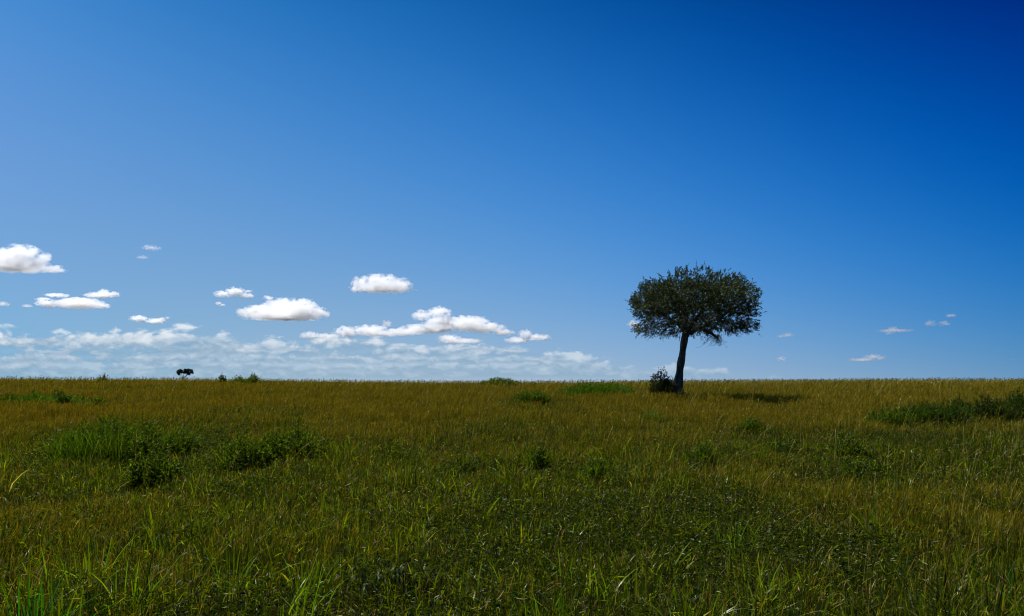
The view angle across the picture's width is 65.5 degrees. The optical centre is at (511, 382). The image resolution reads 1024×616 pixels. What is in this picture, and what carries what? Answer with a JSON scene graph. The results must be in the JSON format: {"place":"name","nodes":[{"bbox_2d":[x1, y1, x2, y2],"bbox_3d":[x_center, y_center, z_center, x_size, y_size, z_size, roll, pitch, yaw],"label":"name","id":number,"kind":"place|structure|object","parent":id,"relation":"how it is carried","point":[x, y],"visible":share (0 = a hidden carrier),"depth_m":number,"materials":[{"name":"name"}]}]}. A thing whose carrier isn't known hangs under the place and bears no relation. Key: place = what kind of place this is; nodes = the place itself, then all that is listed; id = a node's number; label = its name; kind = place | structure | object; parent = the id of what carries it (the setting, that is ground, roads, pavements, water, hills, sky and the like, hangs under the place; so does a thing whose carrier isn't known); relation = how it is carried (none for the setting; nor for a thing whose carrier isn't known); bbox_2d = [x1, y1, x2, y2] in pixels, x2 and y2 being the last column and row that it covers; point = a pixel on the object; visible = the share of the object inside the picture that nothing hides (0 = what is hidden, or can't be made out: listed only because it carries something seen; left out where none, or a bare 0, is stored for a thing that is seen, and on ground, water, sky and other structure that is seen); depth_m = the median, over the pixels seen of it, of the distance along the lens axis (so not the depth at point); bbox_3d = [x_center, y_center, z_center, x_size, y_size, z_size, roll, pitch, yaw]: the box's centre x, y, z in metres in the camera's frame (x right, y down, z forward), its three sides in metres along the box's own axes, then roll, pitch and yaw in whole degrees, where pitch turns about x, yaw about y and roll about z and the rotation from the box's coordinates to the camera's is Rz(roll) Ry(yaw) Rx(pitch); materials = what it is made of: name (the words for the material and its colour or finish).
{"place":"outdoors","nodes":[
{"label":"outdoors","id":0,"kind":"place"},
{"bbox_2d":[0,380,1023,615],"bbox_3d":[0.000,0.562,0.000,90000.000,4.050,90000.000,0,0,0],"label":"ground","id":1,"kind":"structure","parent":0,"point":[341,605],"depth_m":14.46,"materials":[{"name":"green plant"}]},
{"bbox_2d":[0,390,21,401],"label":"shrub","id":2,"kind":"object","parent":1,"relation":"on","point":[10,397],"visible":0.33,"depth_m":43.06,"materials":[{"name":"green plant"}]},
{"bbox_2d":[0,388,95,405],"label":"grass mound","id":3,"kind":"object","parent":1,"relation":"on","point":[35,396],"depth_m":42.80,"materials":[{"name":"green plant"}]},
{"bbox_2d":[55,391,76,406],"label":"shrub","id":4,"kind":"object","parent":1,"relation":"on","point":[65,398],"visible":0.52,"depth_m":41.03,"materials":[{"name":"green plant"}]},
{"bbox_2d":[14,548,120,608],"bbox_3d":[-5.011,2.150,8.688,1.258,0.739,0.979,0,0,23],"label":"grass tuft","id":5,"kind":"object","parent":1,"relation":"on","point":[65,575],"visible":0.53,"depth_m":8.92,"materials":[{"name":"green plant"}]},
{"bbox_2d":[0,572,162,615],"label":"grass tuft","id":6,"kind":"object","parent":1,"relation":"on","point":[28,602],"visible":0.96,"depth_m":7.70,"materials":[{"name":"green plant"}]},
{"bbox_2d":[34,529,143,589],"bbox_3d":[-5.250,2.121,9.406,1.427,0.784,1.240,0,0,0],"label":"grass tuft","id":7,"kind":"object","parent":1,"relation":"on","point":[88,557],"visible":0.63,"depth_m":9.72,"materials":[{"name":"green plant"}]},
{"bbox_2d":[84,395,108,407],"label":"grass mound","id":8,"kind":"object","parent":1,"relation":"on","point":[100,400],"depth_m":41.00,"materials":[{"name":"green plant"}]},
{"bbox_2d":[11,553,193,615],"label":"grass tuft","id":9,"kind":"object","parent":1,"relation":"on","point":[135,587],"visible":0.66,"depth_m":8.60,"materials":[{"name":"green plant"}]},
{"bbox_2d":[98,373,108,381],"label":"shrub","id":10,"kind":"object","parent":1,"relation":"on","point":[104,376],"visible":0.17,"depth_m":95.98,"materials":[{"name":"green plant"}]},
{"bbox_2d":[33,413,175,467],"bbox_3d":[-10.617,1.486,21.085,3.767,1.509,3.714,0,0,0],"label":"grass mound","id":11,"kind":"object","parent":1,"relation":"on","point":[74,445],"visible":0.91,"depth_m":20.70,"materials":[{"name":"green plant"}]},
{"bbox_2d":[115,446,191,489],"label":"bush","id":12,"kind":"object","parent":1,"relation":"on","point":[157,473],"visible":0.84,"depth_m":17.14,"materials":[{"name":"green plant"}]},
{"bbox_2d":[141,521,194,550],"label":"grass tuft","id":13,"kind":"object","parent":1,"relation":"on","point":[154,538],"visible":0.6,"depth_m":11.08,"materials":[{"name":"green plant"}]},
{"bbox_2d":[159,425,207,456],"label":"bush","id":14,"kind":"object","parent":1,"relation":"on","point":[179,444],"visible":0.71,"depth_m":22.44,"materials":[{"name":"green plant"}]},
{"bbox_2d":[176,368,192,378],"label":"savanna tree","id":15,"kind":"object","parent":1,"relation":"on","point":[188,371],"visible":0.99,"depth_m":448.58,"materials":[{"name":"green plant"}]},
{"bbox_2d":[178,510,216,540],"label":"leafy plant","id":16,"kind":"object","parent":1,"relation":"on","point":[191,524],"visible":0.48,"depth_m":12.28,"materials":[{"name":"green plant"}]},
{"bbox_2d":[218,373,226,383],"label":"shrub","id":17,"kind":"object","parent":1,"relation":"on","point":[221,377],"visible":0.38,"depth_m":95.78,"materials":[{"name":"green plant"}]},
{"bbox_2d":[233,375,245,383],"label":"shrub","id":18,"kind":"object","parent":1,"relation":"on","point":[238,377],"visible":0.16,"depth_m":95.92,"materials":[{"name":"green plant"}]},
{"bbox_2d":[203,424,278,474],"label":"bush","id":19,"kind":"object","parent":1,"relation":"on","point":[244,456],"visible":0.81,"depth_m":19.49,"materials":[{"name":"green plant"}]},
{"bbox_2d":[188,541,310,598],"bbox_3d":[-3.016,2.150,9.125,1.241,0.741,1.736,0,0,42],"label":"grass tuft","id":20,"kind":"object","parent":1,"relation":"on","point":[243,578],"visible":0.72,"depth_m":9.23,"materials":[{"name":"green plant"}]},
{"bbox_2d":[240,372,264,382],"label":"shrub","id":21,"kind":"object","parent":1,"relation":"on","point":[251,378],"visible":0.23,"depth_m":95.47,"materials":[{"name":"green plant"}]},
{"bbox_2d":[247,415,333,462],"bbox_3d":[-5.854,1.512,21.031,3.131,1.472,2.990,0,0,0],"label":"bush","id":22,"kind":"object","parent":1,"relation":"on","point":[282,448],"visible":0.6,"depth_m":20.93,"materials":[{"name":"green plant"}]},
{"bbox_2d":[254,569,338,615],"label":"grass tuft","id":23,"kind":"object","parent":1,"relation":"on","point":[298,602],"visible":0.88,"depth_m":8.15,"materials":[{"name":"green plant"}]},
{"bbox_2d":[272,552,359,602],"bbox_3d":[-2.257,2.178,9.172,1.081,0.641,1.048,0,0,0],"label":"grass tuft","id":24,"kind":"object","parent":1,"relation":"on","point":[314,580],"visible":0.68,"depth_m":9.13,"materials":[{"name":"green plant"}]},
{"bbox_2d":[347,557,447,598],"bbox_3d":[-1.388,2.263,9.179,1.156,0.460,0.763,0,0,-43],"label":"broad leaved plant","id":25,"kind":"object","parent":1,"relation":"on","point":[402,571],"visible":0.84,"depth_m":9.21,"materials":[{"name":"green plant"}]},
{"bbox_2d":[388,440,411,461],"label":"leafy plant","id":26,"kind":"object","parent":1,"relation":"on","point":[405,453],"visible":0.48,"depth_m":21.86,"materials":[{"name":"green plant"}]},
{"bbox_2d":[449,446,482,474],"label":"leafy plant","id":27,"kind":"object","parent":1,"relation":"on","point":[464,462],"visible":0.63,"depth_m":19.29,"materials":[{"name":"green plant"}]},
{"bbox_2d":[479,377,521,385],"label":"grass mound","id":28,"kind":"object","parent":1,"relation":"on","point":[497,380],"depth_m":95.47,"materials":[{"name":"green plant"}]},
{"bbox_2d":[0,375,1023,615],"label":"dry grass","id":29,"kind":"structure","parent":1,"relation":"on","point":[816,388],"depth_m":30.92,"materials":[{"name":"green plant"}]},
{"bbox_2d":[510,388,553,403],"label":"grass mound","id":30,"kind":"object","parent":1,"relation":"on","point":[536,395],"depth_m":44.73,"materials":[{"name":"green plant"}]},
{"bbox_2d":[519,443,555,470],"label":"leafy plant","id":31,"kind":"object","parent":1,"relation":"on","point":[538,457],"visible":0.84,"depth_m":20.03,"materials":[{"name":"green plant"}]},
{"bbox_2d":[509,579,576,615],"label":"grass tuft","id":32,"kind":"object","parent":1,"relation":"on","point":[561,606],"visible":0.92,"depth_m":7.92,"materials":[{"name":"green plant"}]},
{"bbox_2d":[537,550,594,589],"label":"grass tuft","id":33,"kind":"object","parent":1,"relation":"on","point":[560,570],"visible":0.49,"depth_m":9.51,"materials":[{"name":"green plant"}]},
{"bbox_2d":[577,454,618,483],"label":"leafy plant","id":34,"kind":"object","parent":1,"relation":"on","point":[593,468],"visible":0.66,"depth_m":17.77,"materials":[{"name":"green plant"}]},
{"bbox_2d":[555,380,641,396],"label":"grass mound","id":35,"kind":"object","parent":1,"relation":"on","point":[595,388],"depth_m":51.34,"materials":[{"name":"green plant"}]},
{"bbox_2d":[558,565,638,613],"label":"grass tuft","id":36,"kind":"object","parent":1,"relation":"on","point":[595,592],"visible":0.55,"depth_m":8.63,"materials":[{"name":"green plant"}]},
{"bbox_2d":[603,457,640,486],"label":"leafy plant","id":37,"kind":"object","parent":1,"relation":"on","point":[614,473],"visible":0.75,"depth_m":17.20,"materials":[{"name":"green plant"}]},
{"bbox_2d":[639,407,670,420],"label":"leafy plant","id":38,"kind":"object","parent":1,"relation":"on","point":[651,416],"visible":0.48,"depth_m":33.06,"materials":[{"name":"green plant"}]},
{"bbox_2d":[648,367,676,398],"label":"shrub","id":39,"kind":"object","parent":1,"relation":"on","point":[659,385],"visible":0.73,"depth_m":48.38,"materials":[{"name":"green plant"}]},
{"bbox_2d":[640,583,715,615],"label":"grass tuft","id":40,"kind":"object","parent":1,"relation":"on","point":[673,602],"visible":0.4,"depth_m":7.97,"materials":[{"name":"green plant"}]},
{"bbox_2d":[676,389,688,399],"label":"shrub","id":41,"kind":"object","parent":1,"relation":"on","point":[682,392],"visible":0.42,"depth_m":45.94,"materials":[{"name":"green plant"}]},
{"bbox_2d":[624,261,764,391],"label":"savanna tree","id":42,"kind":"object","parent":1,"relation":"on","point":[684,302],"visible":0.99,"depth_m":47.94,"materials":[{"name":"green plant"}]},
{"bbox_2d":[687,436,725,467],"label":"leafy plant","id":43,"kind":"object","parent":1,"relation":"on","point":[707,455],"visible":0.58,"depth_m":20.10,"materials":[{"name":"green plant"}]},
{"bbox_2d":[699,510,783,558],"bbox_3d":[3.337,2.115,11.262,1.173,0.722,1.429,0,0,0],"label":"grass tuft","id":44,"kind":"object","parent":1,"relation":"on","point":[738,532],"visible":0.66,"depth_m":11.23,"materials":[{"name":"green plant"}]},
{"bbox_2d":[738,415,766,432],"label":"leafy plant","id":45,"kind":"object","parent":1,"relation":"on","point":[752,424],"visible":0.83,"depth_m":28.79,"materials":[{"name":"green plant"}]},
{"bbox_2d":[765,436,795,453],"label":"leafy plant","id":46,"kind":"object","parent":1,"relation":"on","point":[782,444],"visible":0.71,"depth_m":22.52,"materials":[{"name":"green plant"}]},
{"bbox_2d":[738,556,832,605],"bbox_3d":[2.928,2.148,8.684,1.584,0.628,0.816,0,0,-35],"label":"grass tuft","id":47,"kind":"object","parent":1,"relation":"on","point":[768,579],"visible":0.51,"depth_m":8.71,"materials":[{"name":"green plant"}]},
{"bbox_2d":[823,430,874,458],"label":"leafy plant","id":48,"kind":"object","parent":1,"relation":"on","point":[857,449],"visible":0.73,"depth_m":21.73,"materials":[{"name":"green plant"}]},
{"bbox_2d":[837,451,891,478],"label":"leafy plant","id":49,"kind":"object","parent":1,"relation":"on","point":[863,463],"visible":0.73,"depth_m":18.60,"materials":[{"name":"green plant"}]},
{"bbox_2d":[851,503,905,538],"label":"grass tuft","id":50,"kind":"object","parent":1,"relation":"on","point":[872,520],"visible":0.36,"depth_m":12.50,"materials":[{"name":"green plant"}]},
{"bbox_2d":[858,404,917,426],"bbox_3d":[14.408,1.271,30.394,2.235,1.059,2.036,0,0,32],"label":"grass mound","id":51,"kind":"object","parent":1,"relation":"on","point":[899,418],"depth_m":30.23,"materials":[{"name":"green plant"}]},
{"bbox_2d":[891,395,982,424],"bbox_3d":[16.786,1.126,31.796,3.571,1.329,3.094,0,0,0],"label":"grass mound","id":52,"kind":"object","parent":1,"relation":"on","point":[950,412],"depth_m":31.31,"materials":[{"name":"green plant"}]},
{"bbox_2d":[948,393,975,412],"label":"shrub","id":53,"kind":"object","parent":1,"relation":"on","point":[962,401],"visible":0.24,"depth_m":36.00,"materials":[{"name":"green plant"}]},
{"bbox_2d":[967,391,1015,421],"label":"shrub","id":54,"kind":"object","parent":1,"relation":"on","point":[990,408],"visible":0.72,"depth_m":32.95,"materials":[{"name":"green plant"}]},
{"bbox_2d":[965,560,1023,597],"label":"grass tuft","id":55,"kind":"object","parent":1,"relation":"on","point":[995,581],"visible":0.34,"depth_m":8.79,"materials":[{"name":"green plant"}]},
{"bbox_2d":[977,387,1023,420],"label":"shrub","id":56,"kind":"object","parent":1,"relation":"on","point":[1016,403],"visible":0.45,"depth_m":33.33,"materials":[{"name":"green plant"}]},
{"bbox_2d":[0,0,1023,382],"label":"sky","id":57,"kind":"structure","parent":0,"point":[389,190],"materials":[{"name":"blue"}]}
]}

